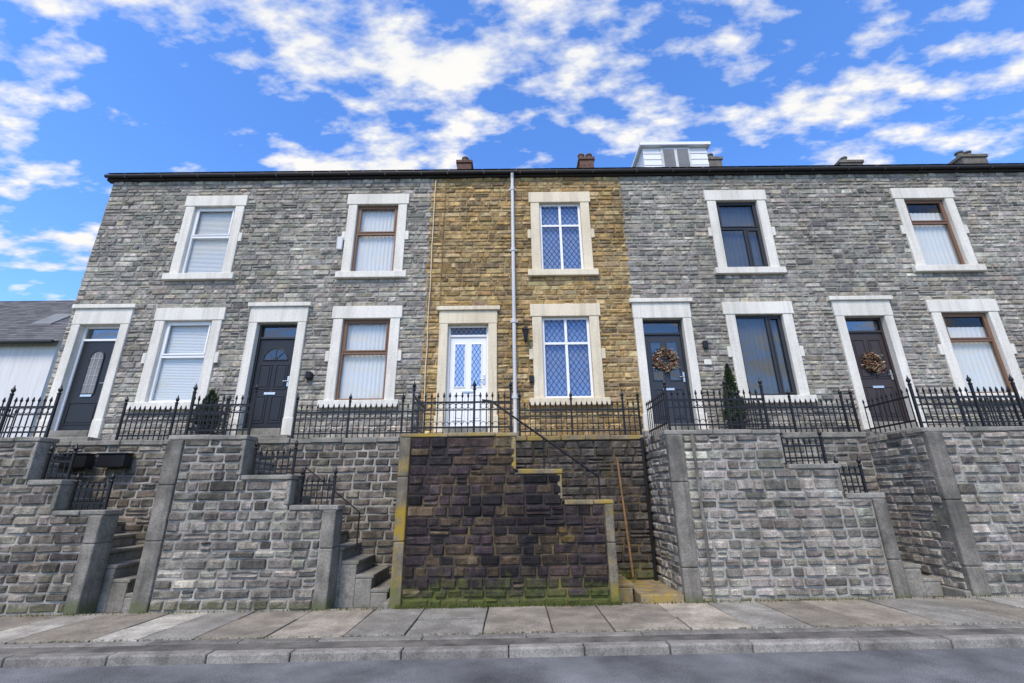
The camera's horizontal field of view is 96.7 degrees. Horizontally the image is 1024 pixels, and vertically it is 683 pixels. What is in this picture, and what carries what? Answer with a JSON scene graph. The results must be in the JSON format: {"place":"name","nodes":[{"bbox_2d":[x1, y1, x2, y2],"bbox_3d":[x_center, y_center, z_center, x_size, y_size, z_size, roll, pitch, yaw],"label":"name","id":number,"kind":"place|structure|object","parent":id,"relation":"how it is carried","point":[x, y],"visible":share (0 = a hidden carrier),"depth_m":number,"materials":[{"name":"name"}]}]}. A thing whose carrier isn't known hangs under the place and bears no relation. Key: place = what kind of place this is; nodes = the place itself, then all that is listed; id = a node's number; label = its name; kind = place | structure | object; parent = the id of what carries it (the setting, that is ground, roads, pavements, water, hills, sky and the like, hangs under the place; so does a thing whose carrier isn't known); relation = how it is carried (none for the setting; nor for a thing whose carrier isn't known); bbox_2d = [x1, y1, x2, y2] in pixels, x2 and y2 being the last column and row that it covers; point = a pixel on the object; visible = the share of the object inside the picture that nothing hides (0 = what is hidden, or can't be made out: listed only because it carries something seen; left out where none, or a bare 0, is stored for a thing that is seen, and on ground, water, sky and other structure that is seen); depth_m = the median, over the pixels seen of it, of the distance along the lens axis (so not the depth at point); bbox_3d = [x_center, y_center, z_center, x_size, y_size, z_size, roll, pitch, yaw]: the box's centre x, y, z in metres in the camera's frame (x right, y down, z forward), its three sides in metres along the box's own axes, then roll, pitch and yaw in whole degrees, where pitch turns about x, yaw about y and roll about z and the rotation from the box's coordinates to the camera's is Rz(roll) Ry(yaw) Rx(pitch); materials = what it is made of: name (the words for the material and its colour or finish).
{"place":"outdoors","nodes":[
{"label":"outdoors","id":0,"kind":"place"},
{"bbox_2d":[0,595,1023,659],"bbox_3d":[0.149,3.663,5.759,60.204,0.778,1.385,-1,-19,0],"label":"pavement","id":1,"kind":"structure","parent":0,"point":[370,622],"depth_m":5.69,"materials":[{"name":"grey concrete"}]},
{"bbox_2d":[0,442,117,615],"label":"mortar bed","id":2,"kind":"object","parent":1,"relation":"on","point":[39,573],"visible":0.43,"depth_m":6.72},
{"bbox_2d":[0,442,88,613],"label":"stone facing","id":3,"kind":"object","parent":2,"relation":"attached to","point":[37,539],"visible":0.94,"depth_m":6.72,"materials":[{"name":"grey stone"}]},
{"bbox_2d":[0,437,168,514],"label":"coping stones","id":4,"kind":"object","parent":2,"relation":"on","point":[40,451],"visible":0.68,"depth_m":7.15,"materials":[{"name":"grey stone"}]},
{"bbox_2d":[0,385,62,437],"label":"iron railing","id":5,"kind":"object","parent":4,"relation":"on","point":[5,414],"visible":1,"depth_m":7.48,"materials":[{"name":"black metal"}]},
{"bbox_2d":[115,394,229,439],"bbox_3d":[-6.410,1.444,8.617,2.014,0.874,0.064,-1,-19,0],"label":"iron railing","id":6,"kind":"object","parent":4,"relation":"on","point":[169,414],"visible":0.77,"depth_m":8.60,"materials":[{"name":"black metal"}]},
{"bbox_2d":[62,515,118,614],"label":"end pier","id":7,"kind":"structure","parent":2,"relation":"on","point":[87,579],"depth_m":6.67,"materials":[{"name":"stone"}]},
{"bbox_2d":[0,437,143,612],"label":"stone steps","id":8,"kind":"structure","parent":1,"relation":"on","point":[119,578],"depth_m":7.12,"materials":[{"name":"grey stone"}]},
{"bbox_2d":[148,440,337,612],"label":"stone facing","id":9,"kind":"object","parent":1,"relation":"on","point":[244,563],"visible":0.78,"depth_m":6.70,"materials":[{"name":"grey stone"}]},
{"bbox_2d":[128,440,343,613],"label":"end pier","id":10,"kind":"structure","parent":9,"relation":"on","point":[327,570],"depth_m":6.69,"materials":[{"name":"stone"}]},
{"bbox_2d":[168,435,400,509],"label":"coping stones","id":11,"kind":"object","parent":9,"relation":"on","point":[246,458],"visible":0.72,"depth_m":7.18,"materials":[{"name":"grey stone"}]},
{"bbox_2d":[184,382,258,435],"bbox_3d":[-4.778,1.117,7.497,1.084,0.897,0.064,-1,-19,0],"label":"iron railing","id":12,"kind":"object","parent":11,"relation":"on","point":[210,405],"visible":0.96,"depth_m":7.47,"materials":[{"name":"black metal"}]},
{"bbox_2d":[291,392,419,438],"bbox_3d":[-2.940,1.405,8.617,2.394,0.874,0.064,-1,-19,0],"label":"iron railing","id":13,"kind":"object","parent":11,"relation":"on","point":[359,412],"visible":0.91,"depth_m":8.60,"materials":[{"name":"black metal"}]},
{"bbox_2d":[253,450,390,607],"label":"stone steps","id":14,"kind":"structure","parent":1,"relation":"on","point":[361,581],"depth_m":6.87,"materials":[{"name":"grey stone"}]},
{"bbox_2d":[394,433,610,609],"bbox_3d":[-0.383,2.688,6.896,3.372,2.585,1.106,-8,-20,20],"label":"stone facing","id":15,"kind":"object","parent":1,"relation":"on","point":[504,580],"visible":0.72,"depth_m":6.72,"materials":[{"name":"brown stone"}]},
{"bbox_2d":[389,438,619,607],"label":"end pier","id":16,"kind":"structure","parent":15,"relation":"on","point":[399,527],"depth_m":6.69,"materials":[{"name":"stone"}]},
{"bbox_2d":[400,432,642,504],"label":"coping stones","id":17,"kind":"object","parent":15,"relation":"on","point":[561,438],"visible":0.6,"depth_m":7.19,"materials":[{"name":"grey stone"}]},
{"bbox_2d":[410,380,512,433],"bbox_3d":[-0.823,1.073,7.497,1.674,0.897,0.064,-1,-19,0],"label":"iron railing","id":18,"kind":"object","parent":17,"relation":"on","point":[473,402],"visible":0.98,"depth_m":7.48,"materials":[{"name":"black metal"}]},
{"bbox_2d":[518,390,641,435],"bbox_3d":[1.275,1.359,8.617,2.324,0.874,0.064,-1,-19,0],"label":"iron railing","id":19,"kind":"object","parent":17,"relation":"on","point":[597,415],"visible":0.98,"depth_m":8.60,"materials":[{"name":"black metal"}]},
{"bbox_2d":[0,593,1023,642],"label":"weeds","id":20,"kind":"object","parent":1,"relation":"on","point":[483,605],"visible":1,"depth_m":6.35,"materials":[{"name":"green plant"}]},
{"bbox_2d":[0,628,1023,654],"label":"tarmac strip","id":21,"kind":"object","parent":1,"relation":"on","point":[582,640],"visible":0.76,"depth_m":4.91,"materials":[{"name":"grey asphalt"}]},
{"bbox_2d":[0,624,1023,648],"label":"pavement edging","id":22,"kind":"object","parent":1,"relation":"on","point":[539,635],"visible":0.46,"depth_m":5.05,"materials":[{"name":"concrete"}]},
{"bbox_2d":[429,432,684,603],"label":"stone steps","id":23,"kind":"structure","parent":1,"relation":"on","point":[649,591],"depth_m":6.75,"materials":[{"name":"beige stone"}]},
{"bbox_2d":[644,432,894,602],"bbox_3d":[3.722,2.643,6.904,3.231,2.587,1.093,-8,-20,21],"label":"stone facing","id":24,"kind":"object","parent":1,"relation":"on","point":[776,484],"visible":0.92,"depth_m":6.78,"materials":[{"name":"grey stone"}]},
{"bbox_2d":[644,429,885,497],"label":"coping stones","id":25,"kind":"object","parent":24,"relation":"on","point":[834,466],"visible":0.51,"depth_m":7.18,"materials":[{"name":"grey stone"}]},
{"bbox_2d":[662,377,769,429],"bbox_3d":[3.352,1.028,7.497,1.664,0.897,0.064,-1,-19,0],"label":"iron railing","id":26,"kind":"object","parent":25,"relation":"on","point":[727,406],"visible":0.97,"depth_m":7.47,"materials":[{"name":"black metal"}]},
{"bbox_2d":[735,388,860,431],"bbox_3d":[5.400,1.314,8.617,2.234,0.874,0.064,-1,-19,0],"label":"iron railing","id":27,"kind":"object","parent":25,"relation":"on","point":[827,407],"visible":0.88,"depth_m":8.60,"materials":[{"name":"black metal"}]},
{"bbox_2d":[695,429,971,596],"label":"stone steps","id":28,"kind":"structure","parent":1,"relation":"on","point":[919,583],"depth_m":6.78,"materials":[{"name":"grey stone"}]},
{"bbox_2d":[867,427,1023,595],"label":"stone facing","id":29,"kind":"object","parent":1,"relation":"on","point":[996,588],"visible":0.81,"depth_m":7.03,"materials":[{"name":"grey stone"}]},
{"bbox_2d":[866,426,1023,436],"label":"coping stones","id":30,"kind":"object","parent":29,"relation":"on","point":[968,429],"visible":0.34,"depth_m":7.19,"materials":[{"name":"grey stone"}]},
{"bbox_2d":[906,374,1023,427],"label":"iron railing","id":31,"kind":"object","parent":30,"relation":"on","point":[975,399],"visible":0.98,"depth_m":7.48,"materials":[{"name":"black metal"}]},
{"bbox_2d":[911,432,991,596],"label":"end pier","id":32,"kind":"structure","parent":29,"relation":"on","point":[953,515],"depth_m":6.81,"materials":[{"name":"stone"}]},
{"bbox_2d":[0,647,1023,682],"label":"road","id":33,"kind":"structure","parent":0,"point":[981,665],"depth_m":4.27,"materials":[{"name":"grey asphalt"}]},
{"bbox_2d":[0,634,1023,667],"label":"kerb","id":34,"kind":"structure","parent":33,"relation":"on","point":[187,657],"depth_m":4.63,"materials":[{"name":"concrete"}]},
{"bbox_2d":[0,0,1023,300],"label":"sky","id":35,"kind":"structure","parent":0,"point":[90,90],"materials":[{"name":"blue"}]},
{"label":"hillside","id":36,"kind":"structure","parent":0,"visible":0},
{"bbox_2d":[0,340,62,437],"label":"walls","id":37,"kind":"structure","parent":36,"relation":"on","point":[26,370],"depth_m":16.57,"materials":[{"name":"white paint"}]},
{"bbox_2d":[0,300,74,340],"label":"slate roof","id":38,"kind":"structure","parent":37,"relation":"on","point":[29,317],"depth_m":18.78,"materials":[{"name":"grey stone"}]},
{"bbox_2d":[54,445,164,544],"bbox_3d":[-7.224,3.285,8.020,3.680,2.820,0.250,-1,-19,0],"label":"back wall mortar","id":39,"kind":"object","parent":36,"relation":"on","point":[131,482],"depth_m":8.14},
{"bbox_2d":[54,445,166,545],"bbox_3d":[-7.226,3.117,7.922,3.658,2.568,0.056,-1,-19,0],"label":"back wall facing","id":40,"kind":"object","parent":39,"relation":"attached to","point":[126,494],"visible":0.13,"depth_m":8.14,"materials":[{"name":"stone"}]},
{"bbox_2d":[31,181,296,439],"bbox_3d":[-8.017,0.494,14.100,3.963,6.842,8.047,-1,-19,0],"label":"stone facing","id":41,"kind":"object","parent":36,"relation":"on","point":[122,266],"visible":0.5,"depth_m":10.55,"materials":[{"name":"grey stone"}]},
{"bbox_2d":[35,304,138,437],"bbox_3d":[-9.163,0.703,9.899,1.420,3.160,0.350,-1,-19,0],"label":"door surround","id":42,"kind":"object","parent":41,"relation":"attached to","point":[97,315],"visible":0.56,"depth_m":9.96,"materials":[{"name":"white stone"}]},
{"bbox_2d":[57,341,115,430],"bbox_3d":[-9.160,0.945,9.875,0.792,1.986,0.059,-1,-19,0],"label":"door","id":43,"kind":"structure","parent":42,"relation":"in","point":[78,412],"depth_m":9.85,"materials":[{"name":"black wood"}]},
{"bbox_2d":[126,308,226,410],"bbox_3d":[-7.216,0.362,9.968,1.690,2.310,0.265,-1,-19,0],"label":"surround","id":44,"kind":"object","parent":41,"relation":"attached to","point":[163,317],"visible":0.68,"depth_m":9.94,"materials":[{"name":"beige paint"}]},
{"bbox_2d":[148,322,211,401],"bbox_3d":[-7.216,0.436,9.969,1.056,1.848,0.075,-1,-19,0],"label":"window frame","id":45,"kind":"object","parent":44,"relation":"attached to","point":[162,355],"visible":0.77,"depth_m":9.99,"materials":[{"name":"white plastic"}]},
{"bbox_2d":[153,326,208,400],"bbox_3d":[-7.215,0.449,10.033,1.060,1.786,0.012,-1,-19,0],"label":"venetian blind","id":46,"kind":"object","parent":44,"relation":"attached to","point":[179,342],"visible":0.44,"depth_m":10.00,"materials":[{"name":"white plastic"}]},
{"bbox_2d":[162,195,248,280],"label":"surround","id":47,"kind":"object","parent":41,"relation":"attached to","point":[238,203],"visible":0.83,"depth_m":10.86,"materials":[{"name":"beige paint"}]},
{"bbox_2d":[186,212,232,272],"bbox_3d":[-7.247,-2.383,10.997,1.000,1.751,0.012,-1,-19,0],"label":"venetian blind","id":48,"kind":"object","parent":47,"relation":"attached to","point":[217,268],"visible":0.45,"depth_m":10.96,"materials":[{"name":"white plastic"}]},
{"bbox_2d":[259,442,399,578],"bbox_3d":[-3.380,3.243,8.020,3.310,2.820,0.250,-1,-19,0],"label":"back wall mortar","id":49,"kind":"object","parent":36,"relation":"on","point":[360,490],"visible":0.07,"depth_m":8.14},
{"bbox_2d":[257,443,399,578],"bbox_3d":[-3.381,3.078,7.921,3.287,2.570,0.056,-1,-19,0],"label":"back wall facing","id":50,"kind":"object","parent":49,"relation":"attached to","point":[367,494],"visible":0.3,"depth_m":8.13,"materials":[{"name":"stone"}]},
{"bbox_2d":[216,179,463,438],"bbox_3d":[-4.059,1.499,13.766,4.250,9.040,8.000,-1,-19,0],"label":"mortar bed","id":51,"kind":"object","parent":36,"relation":"on","point":[329,292],"visible":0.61,"depth_m":10.51,"materials":[{"name":"grey concrete"}]},
{"bbox_2d":[226,302,312,434],"bbox_3d":[-5.213,0.660,9.899,1.420,3.160,0.350,-1,-19,0],"label":"door surround","id":52,"kind":"object","parent":51,"relation":"attached to","point":[273,313],"visible":0.62,"depth_m":9.97,"materials":[{"name":"white stone"}]},
{"bbox_2d":[245,340,294,428],"bbox_3d":[-5.210,0.902,9.876,0.792,1.986,0.057,-1,-19,0],"label":"door","id":53,"kind":"structure","parent":52,"relation":"in","point":[273,367],"depth_m":9.86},
{"bbox_2d":[213,179,433,438],"bbox_3d":[-4.136,-0.932,10.346,4.448,6.643,0.053,-1,-19,0],"label":"stone facing","id":54,"kind":"object","parent":51,"relation":"attached to","point":[308,221],"visible":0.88,"depth_m":10.52,"materials":[{"name":"grey stone"}]},
{"bbox_2d":[262,174,431,180],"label":"fascia","id":55,"kind":"structure","parent":51,"relation":"on","point":[336,177],"depth_m":11.37,"materials":[{"name":"grey plastic"}]},
{"bbox_2d":[317,306,402,408],"bbox_3d":[-3.237,0.318,9.968,1.690,2.310,0.265,-1,-19,0],"label":"surround","id":56,"kind":"object","parent":51,"relation":"attached to","point":[392,314],"visible":0.87,"depth_m":9.92,"materials":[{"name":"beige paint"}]},
{"bbox_2d":[335,320,389,399],"bbox_3d":[-3.236,0.392,9.969,1.056,1.848,0.075,-1,-19,0],"label":"window frame","id":57,"kind":"object","parent":56,"relation":"attached to","point":[360,352],"visible":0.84,"depth_m":10.00,"materials":[{"name":"brown wood"}]},
{"bbox_2d":[339,324,386,398],"bbox_3d":[-3.236,0.418,10.046,1.060,1.810,0.018,-1,-19,0],"label":"net curtain","id":58,"kind":"object","parent":56,"relation":"attached to","point":[362,376],"visible":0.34,"depth_m":10.01,"materials":[{"name":"white fabric"}]},
{"bbox_2d":[335,193,409,278],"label":"surround","id":59,"kind":"object","parent":51,"relation":"attached to","point":[355,202],"visible":0.84,"depth_m":10.87,"materials":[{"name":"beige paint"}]},
{"bbox_2d":[355,210,394,270],"bbox_3d":[-3.267,-2.426,11.014,1.000,1.800,0.018,-1,-19,0],"label":"net curtain","id":60,"kind":"object","parent":59,"relation":"attached to","point":[374,253],"visible":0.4,"depth_m":10.99,"materials":[{"name":"white fabric"}]},
{"bbox_2d":[419,177,643,436],"bbox_3d":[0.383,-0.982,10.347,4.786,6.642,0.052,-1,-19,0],"label":"stone facing","id":61,"kind":"object","parent":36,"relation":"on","point":[485,219],"visible":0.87,"depth_m":10.48,"materials":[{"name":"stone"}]},
{"bbox_2d":[433,305,499,432],"bbox_3d":[-0.963,0.679,9.877,1.420,3.020,0.350,-1,-19,0],"label":"door surround","id":62,"kind":"object","parent":61,"relation":"attached to","point":[467,315],"visible":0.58,"depth_m":9.99,"materials":[{"name":"beige stone"}]},
{"bbox_2d":[448,337,485,425],"bbox_3d":[-0.961,0.856,9.878,0.792,1.986,0.054,-1,-19,0],"label":"door","id":63,"kind":"structure","parent":62,"relation":"in","point":[468,343],"depth_m":9.89,"materials":[{"name":"white plastic"}]},
{"bbox_2d":[509,173,517,432],"bbox_3d":[0.038,-1.071,10.296,0.160,6.584,0.156,-1,-19,0],"label":"downpipe","id":64,"kind":"object","parent":61,"relation":"attached to","point":[513,321],"visible":0.96,"depth_m":10.14,"materials":[{"name":"white plastic"}]},
{"bbox_2d":[432,172,619,178],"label":"fascia","id":65,"kind":"structure","parent":61,"relation":"on","point":[523,175],"depth_m":11.37,"materials":[{"name":"grey plastic"}]},
{"bbox_2d":[431,169,620,175],"bbox_3d":[0.348,-4.214,11.329,4.689,0.113,0.105,-1,-19,0],"label":"gutter","id":66,"kind":"object","parent":65,"relation":"attached to","point":[484,172],"visible":1,"depth_m":11.29,"materials":[{"name":"grey plastic"}]},
{"bbox_2d":[527,192,598,276],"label":"surround","id":67,"kind":"object","parent":61,"relation":"attached to","point":[537,199],"visible":0.89,"depth_m":10.86,"materials":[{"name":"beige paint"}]},
{"bbox_2d":[541,207,580,268],"bbox_3d":[1.173,-2.478,11.006,1.000,1.800,0.010,-1,-19,0],"label":"lattice","id":68,"kind":"object","parent":67,"relation":"attached to","point":[558,241],"visible":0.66,"depth_m":10.99,"materials":[{"name":"grey metal"}]},
{"bbox_2d":[529,303,610,405],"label":"surround","id":69,"kind":"object","parent":61,"relation":"attached to","point":[539,312],"visible":0.86,"depth_m":9.92,"materials":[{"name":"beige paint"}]},
{"bbox_2d":[544,320,590,395],"bbox_3d":[1.204,0.367,10.038,1.060,1.810,0.010,-1,-19,0],"label":"lattice","id":70,"kind":"object","parent":69,"relation":"attached to","point":[571,377],"visible":0.63,"depth_m":10.02,"materials":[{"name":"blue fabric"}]},
{"bbox_2d":[542,317,593,397],"bbox_3d":[1.204,0.346,9.976,1.056,1.848,0.060,-1,-19,0],"label":"window frame","id":71,"kind":"object","parent":69,"relation":"attached to","point":[566,343],"visible":0.84,"depth_m":10.02,"materials":[{"name":"white plastic"}]},
{"bbox_2d":[544,320,590,395],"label":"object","id":72,"kind":"object","parent":71,"relation":"attached to","point":[568,356],"visible":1,"depth_m":9.95,"materials":[{"name":"blue"}]},
{"bbox_2d":[515,440,658,579],"bbox_3d":[0.540,3.200,8.020,3.830,2.820,0.250,-1,-19,0],"label":"back wall mortar","id":73,"kind":"object","parent":36,"relation":"on","point":[614,494],"visible":0.07,"depth_m":8.14,"materials":[{"name":"grey concrete"}]},
{"bbox_2d":[515,440,657,579],"bbox_3d":[0.539,3.033,7.920,3.807,2.567,0.058,-1,-19,0],"label":"back wall facing","id":74,"kind":"object","parent":73,"relation":"attached to","point":[575,481],"visible":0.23,"depth_m":8.11,"materials":[{"name":"stone"}]},
{"bbox_2d":[619,175,855,513],"bbox_3d":[4.936,1.400,13.766,4.360,9.040,8.000,-1,-19,0],"label":"mortar bed","id":75,"kind":"object","parent":36,"relation":"on","point":[774,288],"visible":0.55,"depth_m":10.51,"materials":[{"name":"grey concrete"}]},
{"bbox_2d":[619,170,794,176],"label":"fascia","id":76,"kind":"structure","parent":75,"relation":"on","point":[699,173],"depth_m":11.37,"materials":[{"name":"grey"}]},
{"bbox_2d":[619,165,794,168],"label":"slate roof","id":77,"kind":"structure","parent":76,"relation":"on","point":[705,167],"depth_m":11.39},
{"bbox_2d":[631,141,710,167],"bbox_3d":[4.730,-4.544,14.422,2.040,1.520,3.190,-1,-19,0],"label":"dormer","id":78,"kind":"object","parent":77,"relation":"attached to","point":[648,154],"depth_m":13.14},
{"bbox_2d":[703,190,786,274],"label":"surround","id":79,"kind":"object","parent":75,"relation":"attached to","point":[712,198],"visible":0.75,"depth_m":10.86,"materials":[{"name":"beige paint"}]},
{"bbox_2d":[719,206,763,266],"bbox_3d":[5.493,-2.519,11.025,1.000,1.800,0.020,-1,-19,0],"label":"sheer blind","id":80,"kind":"object","parent":79,"relation":"attached to","point":[735,249],"visible":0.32,"depth_m":11.02,"materials":[{"name":"grey fabric"}]},
{"bbox_2d":[716,202,767,266],"bbox_3d":[5.492,-2.548,10.938,0.996,1.838,0.075,-1,-19,0],"label":"window frame","id":81,"kind":"object","parent":79,"relation":"attached to","point":[746,229],"visible":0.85,"depth_m":10.96,"materials":[{"name":"grey plastic"}]},
{"bbox_2d":[721,301,817,403],"bbox_3d":[5.523,0.222,9.968,1.690,2.310,0.265,-1,-19,0],"label":"surround","id":82,"kind":"object","parent":75,"relation":"attached to","point":[782,309],"visible":0.75,"depth_m":9.94,"materials":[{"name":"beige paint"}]},
{"bbox_2d":[736,319,791,393],"bbox_3d":[5.524,0.326,10.057,1.060,1.810,0.024,-1,-19,0],"label":"sheer blind","id":83,"kind":"object","parent":82,"relation":"attached to","point":[757,357],"visible":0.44,"depth_m":10.06,"materials":[{"name":"white fabric"}]},
{"bbox_2d":[735,315,796,395],"bbox_3d":[5.524,0.296,9.969,1.056,1.848,0.075,-1,-19,0],"label":"window frame","id":84,"kind":"object","parent":82,"relation":"attached to","point":[775,361],"visible":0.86,"depth_m":9.96,"materials":[{"name":"grey plastic"}]},
{"bbox_2d":[783,437,880,492],"bbox_3d":[4.670,3.154,8.020,3.730,2.820,0.250,-1,-19,0],"label":"back wall mortar","id":85,"kind":"object","parent":36,"relation":"on","point":[847,452],"visible":0.14,"depth_m":8.26,"materials":[{"name":"grey concrete"}]},
{"bbox_2d":[783,438,879,492],"bbox_3d":[4.668,2.990,7.922,3.707,2.570,0.052,-1,-19,0],"label":"back wall facing","id":86,"kind":"object","parent":85,"relation":"attached to","point":[853,456],"visible":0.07,"depth_m":8.23,"materials":[{"name":"stone"}]},
{"bbox_2d":[846,173,1023,473],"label":"mortar bed","id":87,"kind":"object","parent":36,"relation":"on","point":[873,324],"visible":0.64,"depth_m":11.11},
{"bbox_2d":[792,173,1023,429],"bbox_3d":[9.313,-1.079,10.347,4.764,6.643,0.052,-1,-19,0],"label":"stone facing","id":88,"kind":"object","parent":87,"relation":"attached to","point":[845,289],"visible":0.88,"depth_m":10.59,"materials":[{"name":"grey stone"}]},
{"bbox_2d":[618,175,860,432],"bbox_3d":[4.963,-1.033,10.348,4.560,6.642,0.051,-1,-19,0],"label":"stone facing","id":89,"kind":"object","parent":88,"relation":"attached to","point":[702,230],"visible":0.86,"depth_m":10.53,"materials":[{"name":"grey stone"}]},
{"bbox_2d":[826,295,926,429],"bbox_3d":[7.866,0.516,9.899,1.420,3.160,0.350,-1,-19,0],"label":"door surround","id":90,"kind":"object","parent":88,"relation":"attached to","point":[876,306],"visible":0.59,"depth_m":9.98,"materials":[{"name":"white stone"}]},
{"bbox_2d":[849,333,905,421],"bbox_3d":[7.869,0.759,9.878,0.792,1.986,0.054,-1,-19,0],"label":"door leaf","id":91,"kind":"object","parent":90,"relation":"in","point":[863,344],"visible":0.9,"depth_m":9.86,"materials":[{"name":"black wood"}]},
{"bbox_2d":[793,169,972,174],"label":"fascia","id":92,"kind":"structure","parent":88,"relation":"on","point":[886,171],"depth_m":11.37,"materials":[{"name":"grey"}]},
{"bbox_2d":[888,188,986,272],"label":"surround","id":93,"kind":"object","parent":88,"relation":"attached to","point":[900,196],"visible":0.72,"depth_m":10.86,"materials":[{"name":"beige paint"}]},
{"bbox_2d":[910,213,959,264],"bbox_3d":[10.094,-2.442,10.969,1.000,1.523,0.016,-1,-19,0],"label":"net curtain","id":94,"kind":"object","parent":93,"relation":"attached to","point":[936,244],"visible":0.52,"depth_m":10.96,"materials":[{"name":"white fabric"}]},
{"bbox_2d":[924,299,1023,400],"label":"surround","id":95,"kind":"object","parent":88,"relation":"attached to","point":[937,309],"visible":0.69,"depth_m":9.99,"materials":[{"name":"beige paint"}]},
{"bbox_2d":[947,327,1005,391],"bbox_3d":[10.125,0.403,10.001,1.060,1.531,0.016,-1,-19,0],"label":"net curtain","id":96,"kind":"object","parent":95,"relation":"attached to","point":[978,365],"visible":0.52,"depth_m":10.00,"materials":[{"name":"white fabric"}]},
{"bbox_2d":[942,313,1013,392],"bbox_3d":[10.123,0.245,9.969,1.056,1.848,0.075,-1,-19,0],"label":"window frame","id":97,"kind":"object","parent":95,"relation":"attached to","point":[990,338],"visible":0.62,"depth_m":10.04,"materials":[{"name":"brown wood"}]},
{"bbox_2d":[970,172,1023,311],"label":"stone facing","id":98,"kind":"object","parent":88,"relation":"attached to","point":[1010,213],"visible":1,"depth_m":11.07,"materials":[{"name":"grey stone"}]},
{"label":"terrace paving","id":99,"kind":"object","parent":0,"visible":0},
{"bbox_2d":[628,298,708,430],"bbox_3d":[3.366,0.565,9.899,1.420,3.160,0.350,-1,-19,0],"label":"door surround","id":100,"kind":"object","parent":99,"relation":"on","point":[644,309],"visible":0.71,"depth_m":10.00,"materials":[{"name":"white stone"}]},
{"bbox_2d":[645,335,691,423],"bbox_3d":[3.369,0.808,9.878,0.792,1.986,0.054,-1,-19,0],"label":"door","id":101,"kind":"structure","parent":100,"relation":"in","point":[672,378],"depth_m":9.87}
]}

